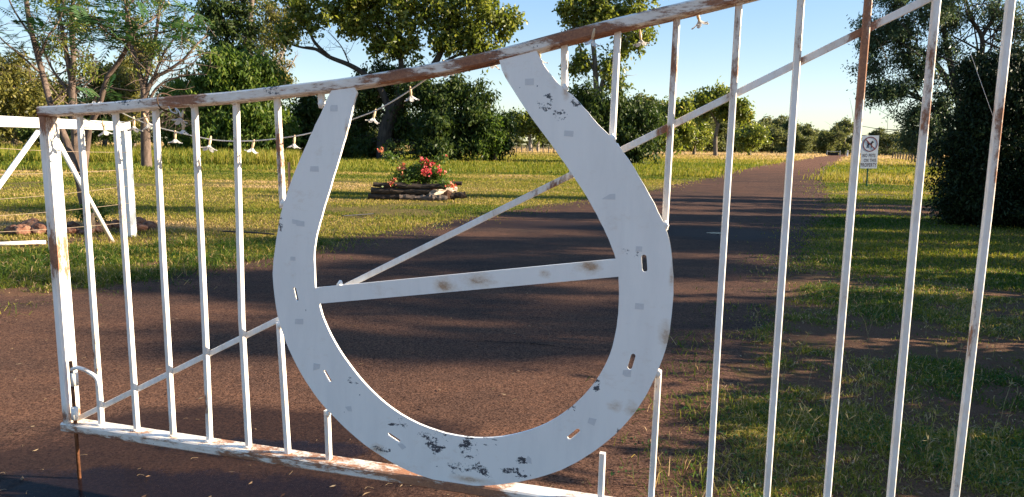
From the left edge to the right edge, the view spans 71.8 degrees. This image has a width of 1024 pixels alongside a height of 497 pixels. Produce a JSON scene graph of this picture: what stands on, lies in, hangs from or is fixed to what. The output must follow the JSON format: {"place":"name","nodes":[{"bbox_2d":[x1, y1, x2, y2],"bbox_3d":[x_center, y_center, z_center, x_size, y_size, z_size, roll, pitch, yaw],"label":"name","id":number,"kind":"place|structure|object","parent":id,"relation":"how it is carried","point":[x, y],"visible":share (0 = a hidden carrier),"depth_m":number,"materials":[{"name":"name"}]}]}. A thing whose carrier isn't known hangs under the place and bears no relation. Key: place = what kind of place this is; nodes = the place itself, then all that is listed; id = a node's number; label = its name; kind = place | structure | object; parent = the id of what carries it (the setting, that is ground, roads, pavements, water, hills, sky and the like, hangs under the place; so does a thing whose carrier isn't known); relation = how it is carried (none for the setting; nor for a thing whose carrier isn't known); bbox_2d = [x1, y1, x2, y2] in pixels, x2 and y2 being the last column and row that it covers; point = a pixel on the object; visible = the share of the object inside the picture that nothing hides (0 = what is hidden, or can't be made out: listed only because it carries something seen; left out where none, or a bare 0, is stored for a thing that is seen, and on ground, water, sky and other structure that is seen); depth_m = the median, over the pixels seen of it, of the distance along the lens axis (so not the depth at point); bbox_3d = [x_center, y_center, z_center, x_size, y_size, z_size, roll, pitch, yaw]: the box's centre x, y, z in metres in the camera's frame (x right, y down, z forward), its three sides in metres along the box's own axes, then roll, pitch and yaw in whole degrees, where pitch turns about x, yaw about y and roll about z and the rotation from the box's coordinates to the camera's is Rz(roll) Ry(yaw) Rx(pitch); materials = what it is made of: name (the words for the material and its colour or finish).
{"place":"outdoors","nodes":[
{"label":"outdoors","id":0,"kind":"place"},
{"bbox_2d":[0,154,849,496],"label":"road","id":1,"kind":"structure","parent":0,"point":[450,344],"depth_m":5.20,"materials":[{"name":"grey asphalt"}]},
{"bbox_2d":[0,468,342,496],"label":"puddle","id":2,"kind":"object","parent":1,"relation":"on","point":[101,482],"visible":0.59,"depth_m":3.06,"materials":[{"name":"black liquid"}]},
{"bbox_2d":[234,439,363,456],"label":"puddle","id":3,"kind":"object","parent":1,"relation":"on","point":[348,450],"visible":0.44,"depth_m":3.47,"materials":[{"name":"black liquid"}]},
{"bbox_2d":[1,235,738,496],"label":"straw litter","id":4,"kind":"object","parent":1,"relation":"on","point":[248,367],"visible":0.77,"depth_m":4.81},
{"bbox_2d":[36,0,1015,496],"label":"horseshoe gate","id":5,"kind":"structure","parent":1,"relation":"on","point":[600,412],"depth_m":2.49,"materials":[{"name":"metal"}]},
{"bbox_2d":[156,93,181,117],"bbox_3d":[-1.319,-0.550,2.715,0.078,0.098,0.150,-4,10,-30],"label":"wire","id":6,"kind":"object","parent":5,"relation":"attached to","point":[164,109],"visible":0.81,"depth_m":2.71,"materials":[{"name":"grey metal"}]},
{"bbox_2d":[74,15,708,153],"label":"string lights","id":7,"kind":"object","parent":5,"relation":"attached to","point":[410,97],"visible":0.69,"depth_m":2.69,"materials":[{"name":"white plastic"}]},
{"bbox_2d":[970,52,992,114],"bbox_3d":[1.378,-0.458,2.060,0.007,0.240,0.119,-3,9,-26],"label":"spider thread","id":8,"kind":"object","parent":5,"relation":"hanging from","point":[981,83],"visible":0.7,"depth_m":2.07},
{"bbox_2d":[472,340,593,350],"bbox_3d":[0.157,0.723,5.311,1.073,0.001,0.121,3,9,11],"label":"road crack","id":9,"kind":"object","parent":1,"relation":"on","point":[536,343],"visible":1,"depth_m":5.36,"materials":[{"name":"black asphalt"}]},
{"bbox_2d":[826,150,840,155],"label":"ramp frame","id":10,"kind":"object","parent":1,"relation":"on","point":[827,153],"visible":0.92,"depth_m":162.67,"materials":[{"name":"grey metal"}]},
{"bbox_2d":[0,140,945,184],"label":"long grass","id":11,"kind":"structure","parent":0,"point":[540,160],"depth_m":41.79,"materials":[{"name":"green plant"}]},
{"bbox_2d":[0,136,1023,496],"bbox_3d":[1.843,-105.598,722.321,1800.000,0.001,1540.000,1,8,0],"label":"ground","id":12,"kind":"structure","parent":0,"point":[886,336],"depth_m":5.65,"materials":[{"name":"green plant"}]},
{"bbox_2d":[4,224,15,234],"bbox_3d":[-7.607,-0.274,10.793,0.256,0.186,0.214,7,10,35],"label":"rock","id":13,"kind":"object","parent":12,"relation":"on","point":[10,228],"visible":0.44,"depth_m":10.70,"materials":[{"name":"brown stone"}]},
{"bbox_2d":[14,224,31,235],"bbox_3d":[-7.392,-0.268,10.710,0.229,0.198,0.293,2,9,7],"label":"rock","id":14,"kind":"object","parent":12,"relation":"on","point":[20,228],"visible":0.78,"depth_m":10.65,"materials":[{"name":"stone"}]},
{"bbox_2d":[0,240,45,245],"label":"fallen pipe","id":15,"kind":"object","parent":12,"relation":"on","point":[9,243],"visible":1,"depth_m":9.59,"materials":[{"name":"paint"}]},
{"bbox_2d":[19,218,39,225],"bbox_3d":[-7.685,-0.364,11.266,0.321,0.256,0.263,-2,9,-19],"label":"rock","id":16,"kind":"object","parent":12,"relation":"on","point":[31,222],"visible":0.41,"depth_m":11.19,"materials":[{"name":"brown stone"}]},
{"bbox_2d":[0,46,67,148],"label":"scrub tree","id":17,"kind":"object","parent":12,"relation":"on","point":[17,99],"visible":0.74,"depth_m":50.20,"materials":[{"name":"green plant"}]},
{"bbox_2d":[31,222,46,234],"bbox_3d":[-7.223,-0.294,10.838,0.258,0.221,0.312,-1,9,-15],"label":"rock","id":18,"kind":"object","parent":12,"relation":"on","point":[37,227],"visible":0.66,"depth_m":10.73,"materials":[{"name":"brown stone"}]},
{"bbox_2d":[21,64,93,142],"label":"scrub tree","id":19,"kind":"object","parent":12,"relation":"on","point":[66,98],"visible":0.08,"depth_m":56.45,"materials":[{"name":"green plant"}]},
{"bbox_2d":[0,0,121,167],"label":"gum tree","id":20,"kind":"object","parent":12,"relation":"on","point":[71,62],"visible":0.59,"depth_m":29.14,"materials":[{"name":"green plant"}]},
{"bbox_2d":[0,116,136,246],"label":"rail fence","id":21,"kind":"object","parent":12,"relation":"on","point":[33,122],"visible":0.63,"depth_m":9.78,"materials":[{"name":"paint"}]},
{"bbox_2d":[67,227,79,235],"bbox_3d":[-6.696,-0.257,10.822,0.187,0.158,0.235,1,8,-3],"label":"rock","id":22,"kind":"object","parent":12,"relation":"on","point":[72,230],"visible":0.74,"depth_m":10.74,"materials":[{"name":"brown stone"}]},
{"bbox_2d":[66,221,80,227],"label":"rock","id":23,"kind":"object","parent":12,"relation":"on","point":[72,224],"visible":0.58,"depth_m":11.41,"materials":[{"name":"brown stone"}]},
{"bbox_2d":[15,115,139,149],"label":"dark shrub","id":24,"kind":"object","parent":12,"relation":"on","point":[23,134],"visible":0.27,"depth_m":49.00,"materials":[{"name":"green plant"}]},
{"bbox_2d":[77,229,84,234],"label":"rock","id":25,"kind":"object","parent":12,"relation":"on","point":[81,231],"visible":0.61,"depth_m":10.79,"materials":[{"name":"brown stone"}]},
{"bbox_2d":[73,197,111,224],"bbox_3d":[-6.747,-0.574,11.385,0.556,0.562,0.503,-6,11,-38],"label":"plant","id":26,"kind":"object","parent":12,"relation":"on","point":[102,211],"visible":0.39,"depth_m":11.35,"materials":[{"name":"green plant"}]},
{"bbox_2d":[90,213,95,232],"bbox_3d":[-6.545,-0.369,11.021,0.102,0.374,0.097,-6,11,-38],"label":"timber stump","id":27,"kind":"object","parent":12,"relation":"on","point":[92,215],"visible":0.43,"depth_m":10.99,"materials":[{"name":"brown wood"}]},
{"bbox_2d":[95,222,108,232],"bbox_3d":[-6.497,-0.316,11.143,0.248,0.197,0.295,9,11,42],"label":"rock","id":28,"kind":"object","parent":12,"relation":"on","point":[99,228],"visible":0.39,"depth_m":11.06,"materials":[{"name":"brown stone"}]},
{"bbox_2d":[76,46,139,147],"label":"scrub tree","id":29,"kind":"object","parent":12,"relation":"on","point":[119,82],"visible":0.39,"depth_m":58.21,"materials":[{"name":"green plant"}]},
{"bbox_2d":[0,0,217,224],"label":"feathery tree","id":30,"kind":"object","parent":12,"relation":"on","point":[104,28],"visible":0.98,"depth_m":11.04,"materials":[{"name":"green plant"}]},
{"bbox_2d":[111,219,119,227],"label":"rock","id":31,"kind":"object","parent":12,"relation":"on","point":[113,222],"visible":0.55,"depth_m":11.69,"materials":[{"name":"brown stone"}]},
{"bbox_2d":[111,24,160,147],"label":"scrub tree","id":32,"kind":"object","parent":12,"relation":"on","point":[126,62],"visible":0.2,"depth_m":62.10,"materials":[{"name":"green plant"}]},
{"bbox_2d":[136,217,146,223],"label":"rock","id":33,"kind":"object","parent":12,"relation":"on","point":[141,220],"visible":0.3,"depth_m":11.86,"materials":[{"name":"brown stone"}]},
{"bbox_2d":[136,223,148,231],"bbox_3d":[-5.948,-0.319,11.322,0.190,0.175,0.251,7,10,34],"label":"rock","id":34,"kind":"object","parent":12,"relation":"on","point":[140,226],"visible":0.49,"depth_m":11.27,"materials":[{"name":"brown stone"}]},
{"bbox_2d":[142,221,156,229],"bbox_3d":[-5.953,-0.371,11.630,0.216,0.171,0.208,2,8,5],"label":"rock","id":35,"kind":"object","parent":12,"relation":"on","point":[151,224],"visible":0.66,"depth_m":11.56,"materials":[{"name":"brown stone"}]},
{"bbox_2d":[149,111,167,142],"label":"paddock tree","id":36,"kind":"object","parent":12,"relation":"on","point":[151,135],"visible":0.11,"depth_m":152.78,"materials":[{"name":"green plant"}]},
{"bbox_2d":[97,0,221,167],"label":"gum tree","id":37,"kind":"object","parent":12,"relation":"on","point":[144,63],"visible":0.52,"depth_m":33.12,"materials":[{"name":"green plant"}]},
{"bbox_2d":[149,40,307,152],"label":"round tree","id":38,"kind":"object","parent":12,"relation":"on","point":[236,71],"visible":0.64,"depth_m":54.52,"materials":[{"name":"green plant"}]},
{"bbox_2d":[183,0,292,78],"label":"gum tree","id":39,"kind":"object","parent":12,"relation":"on","point":[234,24],"visible":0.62,"depth_m":70.77,"materials":[{"name":"green plant"}]},
{"bbox_2d":[222,230,274,234],"bbox_3d":[-4.091,-0.248,11.007,0.940,0.024,0.073,3,9,16],"label":"garden hose","id":40,"kind":"object","parent":12,"relation":"on","point":[251,232],"visible":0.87,"depth_m":11.00,"materials":[{"name":"rubber"}]},
{"bbox_2d":[246,0,301,106],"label":"gum tree","id":41,"kind":"object","parent":12,"relation":"on","point":[272,14],"visible":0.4,"depth_m":67.46,"materials":[{"name":"green plant"}]},
{"bbox_2d":[288,162,290,188],"bbox_3d":[-5.198,-1.468,16.512,0.068,1.080,0.063,1,8,0],"label":"steel picket","id":42,"kind":"object","parent":12,"relation":"on","point":[289,176],"visible":0.59,"depth_m":16.48,"materials":[{"name":"metal"}]},
{"bbox_2d":[289,95,326,154],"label":"dark shrub","id":43,"kind":"object","parent":12,"relation":"on","point":[308,109],"visible":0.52,"depth_m":60.11,"materials":[{"name":"green plant"}]},
{"bbox_2d":[341,213,373,216],"bbox_3d":[-3.032,-0.662,13.925,0.025,0.024,0.744,9,12,43],"label":"garden hose","id":44,"kind":"object","parent":12,"relation":"on","point":[357,214],"visible":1,"depth_m":13.89,"materials":[{"name":"grey rubber"}]},
{"bbox_2d":[368,193,399,199],"bbox_3d":[-3.276,-1.352,18.329,0.889,0.190,0.190,1,8,0],"label":"log","id":45,"kind":"object","parent":12,"relation":"on","point":[382,196],"visible":0.92,"depth_m":18.26,"materials":[{"name":"black wood"}]},
{"bbox_2d":[371,187,430,194],"bbox_3d":[-2.877,-1.481,18.285,1.525,0.187,0.193,1,8,0],"label":"log","id":46,"kind":"object","parent":45,"relation":"on","point":[414,191],"visible":1,"depth_m":18.22,"materials":[{"name":"brown wood"}]},
{"bbox_2d":[373,182,445,189],"bbox_3d":[-2.639,-1.619,18.247,1.890,0.156,0.147,2,8,0],"label":"log","id":47,"kind":"object","parent":46,"relation":"on","point":[404,185],"visible":0.99,"depth_m":18.20,"materials":[{"name":"brown wood"}]},
{"bbox_2d":[265,0,527,158],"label":"shade tree","id":48,"kind":"object","parent":12,"relation":"on","point":[353,19],"visible":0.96,"depth_m":55.44,"materials":[{"name":"green plant"}]},
{"bbox_2d":[399,194,428,200],"bbox_3d":[-2.497,-1.311,18.255,0.803,0.183,0.180,1,8,0],"label":"log","id":49,"kind":"object","parent":12,"relation":"on","point":[413,197],"visible":0.94,"depth_m":18.19,"materials":[{"name":"grey wood"}]},
{"bbox_2d":[428,186,457,194],"bbox_3d":[-1.830,-1.492,18.549,0.913,0.186,0.187,-15,16,-38],"label":"log","id":50,"kind":"object","parent":49,"relation":"on","point":[437,192],"visible":0.71,"depth_m":18.45,"materials":[{"name":"beige wood"}]},
{"bbox_2d":[397,187,452,199],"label":"garden soil","id":51,"kind":"structure","parent":12,"relation":"on","point":[447,193],"depth_m":18.53,"materials":[{"name":"brown soil"}]},
{"bbox_2d":[377,147,456,189],"bbox_3d":[-2.478,-2.008,18.505,2.152,1.274,1.062,1,8,0],"label":"bougainvillea","id":52,"kind":"object","parent":51,"relation":"on","point":[423,173],"visible":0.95,"depth_m":18.46,"materials":[{"name":"green plant"}]},
{"bbox_2d":[399,181,461,185],"bbox_3d":[-2.426,-1.729,19.012,2.169,0.139,0.133,-1,8,0],"label":"log","id":53,"kind":"object","parent":12,"relation":"on","point":[457,182],"visible":0.29,"depth_m":18.96,"materials":[{"name":"brown wood"}]},
{"bbox_2d":[341,53,526,161],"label":"dark thicket","id":54,"kind":"object","parent":12,"relation":"on","point":[438,123],"visible":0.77,"depth_m":54.33,"materials":[{"name":"green plant"}]},
{"bbox_2d":[428,194,447,200],"bbox_3d":[-1.904,-1.294,18.209,0.501,0.194,0.202,1,8,0],"label":"log","id":55,"kind":"object","parent":12,"relation":"on","point":[433,197],"visible":0.94,"depth_m":18.14,"materials":[{"name":"grey wood"}]},
{"bbox_2d":[450,191,466,199],"bbox_3d":[-1.459,-1.395,18.654,0.541,0.205,0.196,-4,8,1],"label":"log","id":56,"kind":"object","parent":12,"relation":"on","point":[455,195],"visible":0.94,"depth_m":18.58,"materials":[{"name":"brown wood"}]},
{"bbox_2d":[469,110,513,160],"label":"green shrub","id":57,"kind":"object","parent":12,"relation":"on","point":[498,141],"visible":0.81,"depth_m":53.63,"materials":[{"name":"green plant"}]},
{"bbox_2d":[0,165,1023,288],"bbox_3d":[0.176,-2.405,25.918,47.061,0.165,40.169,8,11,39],"label":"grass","id":58,"kind":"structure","parent":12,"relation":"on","point":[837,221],"depth_m":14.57,"materials":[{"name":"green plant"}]},
{"bbox_2d":[0,210,1023,496],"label":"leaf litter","id":59,"kind":"object","parent":12,"relation":"on","point":[746,386],"visible":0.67,"depth_m":4.22,"materials":[{"name":"brown plant"}]},
{"bbox_2d":[515,138,525,146],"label":"paddock tree","id":60,"kind":"object","parent":12,"relation":"on","point":[519,141],"visible":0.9,"depth_m":326.04,"materials":[{"name":"green plant"}]},
{"bbox_2d":[510,106,546,151],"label":"gum tree","id":61,"kind":"object","parent":12,"relation":"on","point":[529,128],"visible":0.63,"depth_m":127.34,"materials":[{"name":"green plant"}]},
{"bbox_2d":[540,137,548,147],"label":"paddock tree","id":62,"kind":"object","parent":12,"relation":"on","point":[544,143],"visible":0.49,"depth_m":297.11,"materials":[{"name":"green plant"}]},
{"bbox_2d":[551,0,660,95],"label":"gum tree","id":63,"kind":"object","parent":12,"relation":"on","point":[588,12],"visible":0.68,"depth_m":57.70,"materials":[{"name":"green plant"}]},
{"bbox_2d":[567,76,667,164],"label":"dark shrub","id":64,"kind":"object","parent":12,"relation":"on","point":[637,120],"visible":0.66,"depth_m":54.17,"materials":[{"name":"green plant"}]},
{"bbox_2d":[631,89,661,106],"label":"paddock tree","id":65,"kind":"object","parent":12,"relation":"on","point":[645,98],"visible":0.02,"depth_m":221.97,"materials":[{"name":"green plant"}]},
{"bbox_2d":[650,95,702,156],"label":"bushy tree","id":66,"kind":"object","parent":12,"relation":"on","point":[682,132],"visible":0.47,"depth_m":85.76,"materials":[{"name":"green plant"}]},
{"bbox_2d":[678,118,713,154],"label":"paddock tree","id":67,"kind":"object","parent":12,"relation":"on","point":[704,137],"visible":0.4,"depth_m":115.33,"materials":[{"name":"green plant"}]},
{"bbox_2d":[690,116,714,151],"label":"paddock tree","id":68,"kind":"object","parent":12,"relation":"on","point":[712,125],"visible":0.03,"depth_m":184.56,"materials":[{"name":"green plant"}]},
{"bbox_2d":[701,117,726,151],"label":"paddock tree","id":69,"kind":"object","parent":12,"relation":"on","point":[719,141],"visible":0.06,"depth_m":210.03,"materials":[{"name":"green plant"}]},
{"bbox_2d":[686,76,756,155],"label":"gum tree","id":70,"kind":"object","parent":12,"relation":"on","point":[744,114],"visible":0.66,"depth_m":102.26,"materials":[{"name":"green plant"}]},
{"bbox_2d":[708,117,741,151],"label":"paddock tree","id":71,"kind":"object","parent":12,"relation":"on","point":[722,131],"visible":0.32,"depth_m":188.70,"materials":[{"name":"green plant"}]},
{"bbox_2d":[722,123,767,151],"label":"paddock tree","id":72,"kind":"object","parent":12,"relation":"on","point":[725,136],"visible":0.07,"depth_m":207.02,"materials":[{"name":"green plant"}]},
{"bbox_2d":[733,122,773,154],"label":"paddock tree","id":73,"kind":"object","parent":12,"relation":"on","point":[751,137],"visible":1,"depth_m":123.37,"materials":[{"name":"green plant"}]},
{"bbox_2d":[753,114,776,151],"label":"paddock tree","id":74,"kind":"object","parent":12,"relation":"on","point":[768,119],"visible":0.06,"depth_m":237.79,"materials":[{"name":"green plant"}]},
{"bbox_2d":[757,121,786,152],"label":"paddock tree","id":75,"kind":"object","parent":12,"relation":"on","point":[773,126],"visible":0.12,"depth_m":212.48,"materials":[{"name":"green plant"}]},
{"bbox_2d":[762,128,787,152],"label":"paddock tree","id":76,"kind":"object","parent":12,"relation":"on","point":[778,136],"visible":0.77,"depth_m":200.96,"materials":[{"name":"green plant"}]},
{"bbox_2d":[773,114,787,151],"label":"paddock tree","id":77,"kind":"object","parent":12,"relation":"on","point":[780,120],"visible":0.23,"depth_m":238.83,"materials":[{"name":"green plant"}]},
{"bbox_2d":[775,129,800,151],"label":"paddock tree","id":78,"kind":"object","parent":12,"relation":"on","point":[784,144],"visible":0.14,"depth_m":218.24,"materials":[{"name":"green plant"}]},
{"bbox_2d":[778,116,812,144],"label":"paddock tree","id":79,"kind":"object","parent":12,"relation":"on","point":[785,125],"visible":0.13,"depth_m":230.34,"materials":[{"name":"green plant"}]},
{"bbox_2d":[785,129,813,153],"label":"paddock tree","id":80,"kind":"object","parent":12,"relation":"on","point":[803,142],"visible":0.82,"depth_m":181.62,"materials":[{"name":"green plant"}]},
{"bbox_2d":[796,123,819,153],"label":"paddock tree","id":81,"kind":"object","parent":12,"relation":"on","point":[807,129],"visible":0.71,"depth_m":188.41,"materials":[{"name":"green plant"}]},
{"bbox_2d":[809,128,819,152],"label":"paddock tree","id":82,"kind":"object","parent":12,"relation":"on","point":[817,130],"visible":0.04,"depth_m":238.26,"materials":[{"name":"green plant"}]},
{"bbox_2d":[812,129,826,152],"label":"paddock tree","id":83,"kind":"object","parent":12,"relation":"on","point":[815,148],"visible":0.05,"depth_m":234.05,"materials":[{"name":"green plant"}]},
{"bbox_2d":[814,129,846,153],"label":"paddock tree","id":84,"kind":"object","parent":12,"relation":"on","point":[828,143],"visible":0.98,"depth_m":183.23,"materials":[{"name":"green plant"}]},
{"bbox_2d":[830,115,853,154],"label":"paddock tree","id":85,"kind":"object","parent":12,"relation":"on","point":[846,127],"visible":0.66,"depth_m":199.34,"materials":[{"name":"green plant"}]},
{"bbox_2d":[842,135,861,153],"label":"paddock tree","id":86,"kind":"object","parent":12,"relation":"on","point":[849,140],"visible":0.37,"depth_m":221.15,"materials":[{"name":"green plant"}]},
{"bbox_2d":[860,135,878,185],"bbox_3d":[14.643,-3.495,29.080,0.709,2.288,0.063,1,8,0],"label":"pet sign","id":87,"kind":"object","parent":12,"relation":"on","point":[869,151],"visible":1,"depth_m":28.99,"materials":[{"name":"white metal"}]},
{"bbox_2d":[869,126,887,148],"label":"paddock tree","id":88,"kind":"object","parent":12,"relation":"on","point":[880,130],"visible":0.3,"depth_m":193.23,"materials":[{"name":"green plant"}]},
{"bbox_2d":[752,243,1022,487],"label":"seed stalks","id":89,"kind":"object","parent":12,"relation":"on","point":[928,438],"visible":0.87,"depth_m":3.80,"materials":[{"name":"plant"}]},
{"bbox_2d":[878,132,899,154],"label":"paddock tree","id":90,"kind":"object","parent":12,"relation":"on","point":[886,139],"visible":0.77,"depth_m":171.34,"materials":[{"name":"green plant"}]},
{"bbox_2d":[878,130,902,154],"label":"paddock tree","id":91,"kind":"object","parent":12,"relation":"on","point":[892,136],"visible":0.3,"depth_m":172.20,"materials":[{"name":"green plant"}]},
{"bbox_2d":[900,135,929,155],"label":"paddock tree","id":92,"kind":"object","parent":12,"relation":"on","point":[909,149],"visible":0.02,"depth_m":180.84,"materials":[{"name":"green plant"}]},
{"bbox_2d":[825,0,1023,167],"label":"leaning tree","id":93,"kind":"object","parent":12,"relation":"on","point":[898,32],"visible":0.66,"depth_m":18.80,"materials":[{"name":"green plant"}]},
{"bbox_2d":[911,30,1023,227],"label":"dense shrub","id":94,"kind":"object","parent":12,"relation":"on","point":[962,183],"visible":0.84,"depth_m":14.09,"materials":[{"name":"green plant"}]},
{"bbox_2d":[0,0,1023,148],"label":"sky","id":95,"kind":"structure","parent":0,"point":[767,26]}
]}

